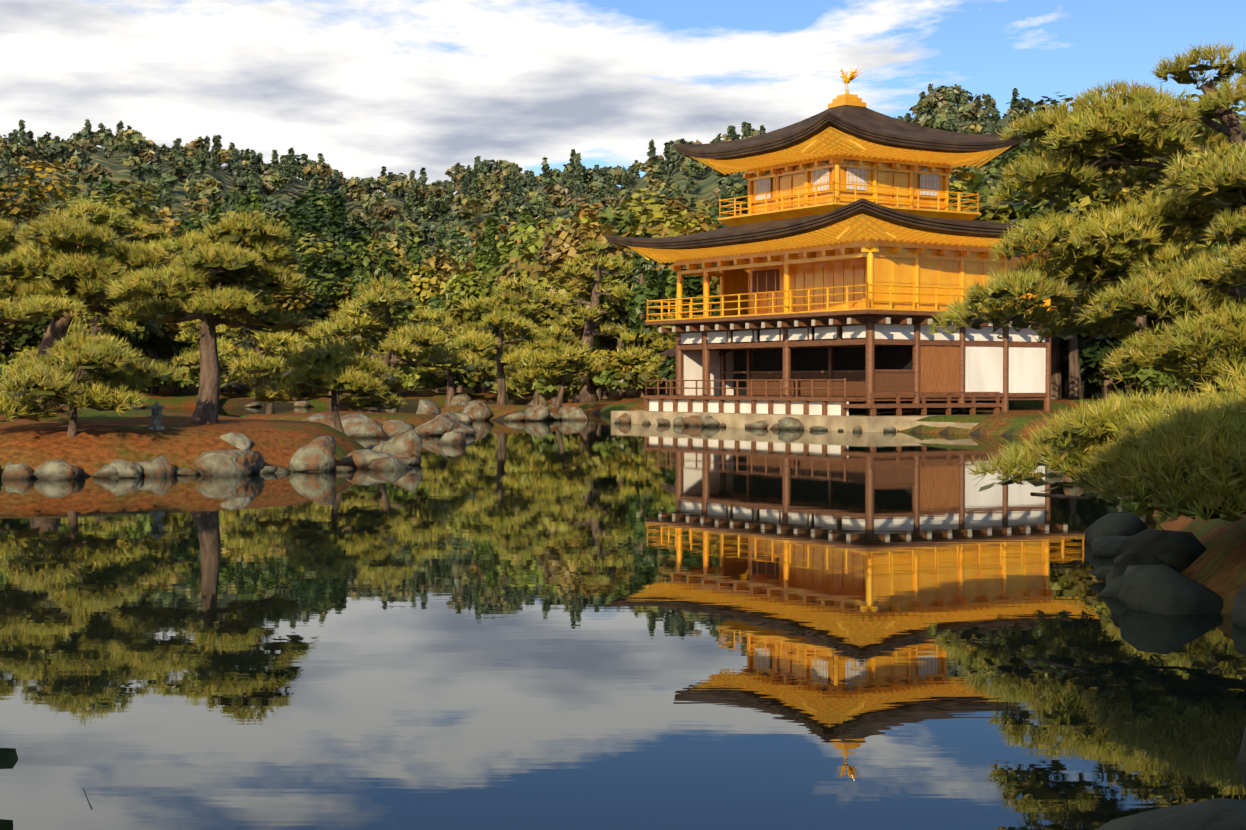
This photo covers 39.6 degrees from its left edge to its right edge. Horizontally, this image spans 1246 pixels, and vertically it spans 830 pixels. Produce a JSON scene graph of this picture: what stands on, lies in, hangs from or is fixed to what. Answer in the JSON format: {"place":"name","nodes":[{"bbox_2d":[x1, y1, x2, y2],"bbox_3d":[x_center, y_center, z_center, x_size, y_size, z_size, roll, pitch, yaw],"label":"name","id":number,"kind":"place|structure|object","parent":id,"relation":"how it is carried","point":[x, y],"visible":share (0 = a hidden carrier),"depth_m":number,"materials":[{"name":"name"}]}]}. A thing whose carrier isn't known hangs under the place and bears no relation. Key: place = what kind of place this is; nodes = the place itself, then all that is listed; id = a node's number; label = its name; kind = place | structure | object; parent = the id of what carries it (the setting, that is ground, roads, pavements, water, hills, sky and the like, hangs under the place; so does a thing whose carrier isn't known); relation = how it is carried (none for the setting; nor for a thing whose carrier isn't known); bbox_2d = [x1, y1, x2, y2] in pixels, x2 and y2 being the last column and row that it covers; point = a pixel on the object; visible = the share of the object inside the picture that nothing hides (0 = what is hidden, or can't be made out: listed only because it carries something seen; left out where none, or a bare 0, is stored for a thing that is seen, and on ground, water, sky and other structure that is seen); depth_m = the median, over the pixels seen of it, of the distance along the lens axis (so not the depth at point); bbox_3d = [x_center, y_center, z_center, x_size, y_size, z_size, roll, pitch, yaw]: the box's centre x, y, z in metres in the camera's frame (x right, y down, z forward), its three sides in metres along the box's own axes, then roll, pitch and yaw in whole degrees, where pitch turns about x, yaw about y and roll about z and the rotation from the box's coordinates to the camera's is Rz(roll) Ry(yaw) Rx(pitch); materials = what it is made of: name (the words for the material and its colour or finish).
{"place":"outdoors","nodes":[
{"label":"outdoors","id":0,"kind":"place"},
{"bbox_2d":[0,748,92,829],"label":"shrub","id":1,"kind":"object","parent":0,"point":[8,758],"visible":1,"depth_m":2.81,"materials":[{"name":"green plant"}]},
{"bbox_2d":[0,406,1245,829],"bbox_3d":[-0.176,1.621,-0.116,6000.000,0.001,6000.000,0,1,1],"label":"pond water","id":2,"kind":"structure","parent":0,"point":[598,622],"depth_m":10.64,"materials":[{"name":"blue liquid"}]},
{"bbox_2d":[0,105,1245,615],"bbox_3d":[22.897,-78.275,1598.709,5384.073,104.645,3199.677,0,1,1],"label":"ground","id":3,"kind":"structure","parent":0,"point":[280,439],"depth_m":35.51,"materials":[{"name":"brown soil"}]},
{"bbox_2d":[145,401,167,429],"bbox_3d":[-8.722,0.015,32.370,0.411,0.540,0.432,0,1,1],"label":"stone lantern","id":4,"kind":"object","parent":3,"relation":"on","point":[156,411],"visible":0.96,"depth_m":32.30,"materials":[{"name":"grey stone"}]},
{"bbox_2d":[0,394,1082,482],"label":"shore rocks","id":5,"kind":"object","parent":3,"relation":"on","point":[400,449],"visible":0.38,"depth_m":33.95,"materials":[{"name":"grey stone"}]},
{"bbox_2d":[0,39,1245,525],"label":"pine needles","id":6,"kind":"object","parent":3,"relation":"on","point":[1160,431],"visible":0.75,"depth_m":27.67,"materials":[{"name":"green plant"}]},
{"bbox_2d":[0,64,1245,521],"bbox_3d":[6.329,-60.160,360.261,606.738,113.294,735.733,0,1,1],"label":"forest foliage","id":7,"kind":"object","parent":3,"relation":"on","point":[450,272],"visible":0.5,"depth_m":131.96,"materials":[{"name":"green plant"}]},
{"bbox_2d":[0,79,1245,529],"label":"tree branches","id":8,"kind":"object","parent":3,"relation":"on","point":[210,389],"visible":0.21,"depth_m":36.91,"materials":[{"name":"brown plant"}]},
{"bbox_2d":[611,410,984,431],"bbox_3d":[9.270,0.590,69.060,12.900,1.400,24.000,-1,1,-32],"label":"stone foundation","id":9,"kind":"object","parent":3,"relation":"on","point":[869,423],"visible":0.19,"depth_m":61.30,"materials":[{"name":"beige stone"}]},
{"bbox_2d":[643,315,1050,415],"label":"timber frame","id":10,"kind":"object","parent":3,"relation":"on","point":[870,342],"visible":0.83,"depth_m":65.51,"materials":[{"name":"brown wood"}]},
{"bbox_2d":[672,379,779,400],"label":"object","id":11,"kind":"object","parent":10,"relation":"on","point":[673,389],"visible":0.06,"depth_m":77.24,"materials":[{"name":"brown wood"}]},
{"bbox_2d":[734,346,911,395],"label":"dark interior opening","id":12,"kind":"object","parent":10,"relation":"in","point":[895,357],"visible":0.29,"depth_m":68.88,"materials":[{"name":"black"}]},
{"bbox_2d":[750,372,914,395],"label":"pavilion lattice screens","id":13,"kind":"object","parent":10,"relation":"in","point":[889,382],"visible":0.73,"depth_m":66.96,"materials":[{"name":"brown wood"}]},
{"bbox_2d":[662,318,1042,343],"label":"eave brackets","id":14,"kind":"object","parent":10,"relation":"attached to","point":[838,322],"visible":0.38,"depth_m":65.01,"materials":[{"name":"wood"}]},
{"bbox_2d":[658,317,1029,332],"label":"rafter ends","id":15,"kind":"object","parent":14,"relation":"attached to","point":[888,320],"visible":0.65,"depth_m":64.45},
{"bbox_2d":[645,309,1076,327],"bbox_3d":[9.385,-3.791,69.645,10.980,0.138,14.280,-1,1,-32],"label":"balcony floor edge","id":16,"kind":"object","parent":14,"relation":"on","point":[802,315],"visible":0.29,"depth_m":64.39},
{"bbox_2d":[645,238,1085,321],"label":"middle storey","id":17,"kind":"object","parent":10,"relation":"on","point":[878,274],"visible":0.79,"depth_m":65.49,"materials":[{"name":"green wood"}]},
{"bbox_2d":[752,269,778,292],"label":"door panels","id":18,"kind":"object","parent":17,"relation":"attached to","point":[762,280],"visible":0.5,"depth_m":70.93,"materials":[{"name":"brown wood"}]},
{"bbox_2d":[604,198,1072,249],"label":"pavilion roof","id":19,"kind":"structure","parent":17,"relation":"on","point":[752,233],"depth_m":62.69,"materials":[{"name":"brown wood"}]},
{"bbox_2d":[627,214,1070,263],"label":"roof eaves","id":20,"kind":"object","parent":19,"relation":"attached to","point":[861,227],"visible":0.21,"depth_m":63.23,"materials":[{"name":"gold metal"}]},
{"bbox_2d":[718,153,980,226],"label":"top storey","id":21,"kind":"object","parent":19,"relation":"on","point":[893,184],"visible":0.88,"depth_m":67.89,"materials":[{"name":"gold metal"}]},
{"bbox_2d":[756,161,938,199],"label":"windows","id":22,"kind":"structure","parent":21,"relation":"in","point":[765,188],"depth_m":68.42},
{"bbox_2d":[756,168,936,195],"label":"pavilion window bars","id":23,"kind":"object","parent":22,"relation":"in","point":[860,182],"visible":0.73,"depth_m":66.87,"materials":[{"name":"brown wood"}]},
{"bbox_2d":[674,105,1025,171],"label":"pavilion roof","id":24,"kind":"structure","parent":21,"relation":"on","point":[866,124],"depth_m":67.62,"materials":[{"name":"brown wood"}]},
{"bbox_2d":[828,65,865,107],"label":"roof finial","id":25,"kind":"object","parent":24,"relation":"on","point":[846,98],"visible":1,"depth_m":69.78,"materials":[{"name":"gold metal"}]},
{"bbox_2d":[690,127,1010,174],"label":"roof eaves","id":26,"kind":"object","parent":24,"relation":"attached to","point":[830,141],"visible":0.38,"depth_m":67.03,"materials":[{"name":"gold metal"}]},
{"bbox_2d":[920,345,958,391],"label":"pavilion plank doors","id":27,"kind":"structure","parent":10,"relation":"in","point":[939,368],"depth_m":63.89,"materials":[{"name":"brown wood"}]},
{"bbox_2d":[1085,513,1245,829],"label":"rocks","id":28,"kind":"object","parent":3,"relation":"on","point":[1145,570],"visible":0.94,"depth_m":12.32,"materials":[{"name":"grey stone"}]},
{"bbox_2d":[0,0,1245,195],"label":"sky","id":29,"kind":"structure","parent":0,"point":[400,86],"materials":[{"name":"blue"}]},
{"bbox_2d":[660,333,799,356],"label":"pavilion annex roof","id":30,"kind":"structure","parent":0,"point":[671,352],"depth_m":76.63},
{"bbox_2d":[649,324,1045,415],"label":"white wall panels","id":31,"kind":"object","parent":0,"point":[984,368],"depth_m":65.96,"materials":[{"name":"white paint"}]}
]}

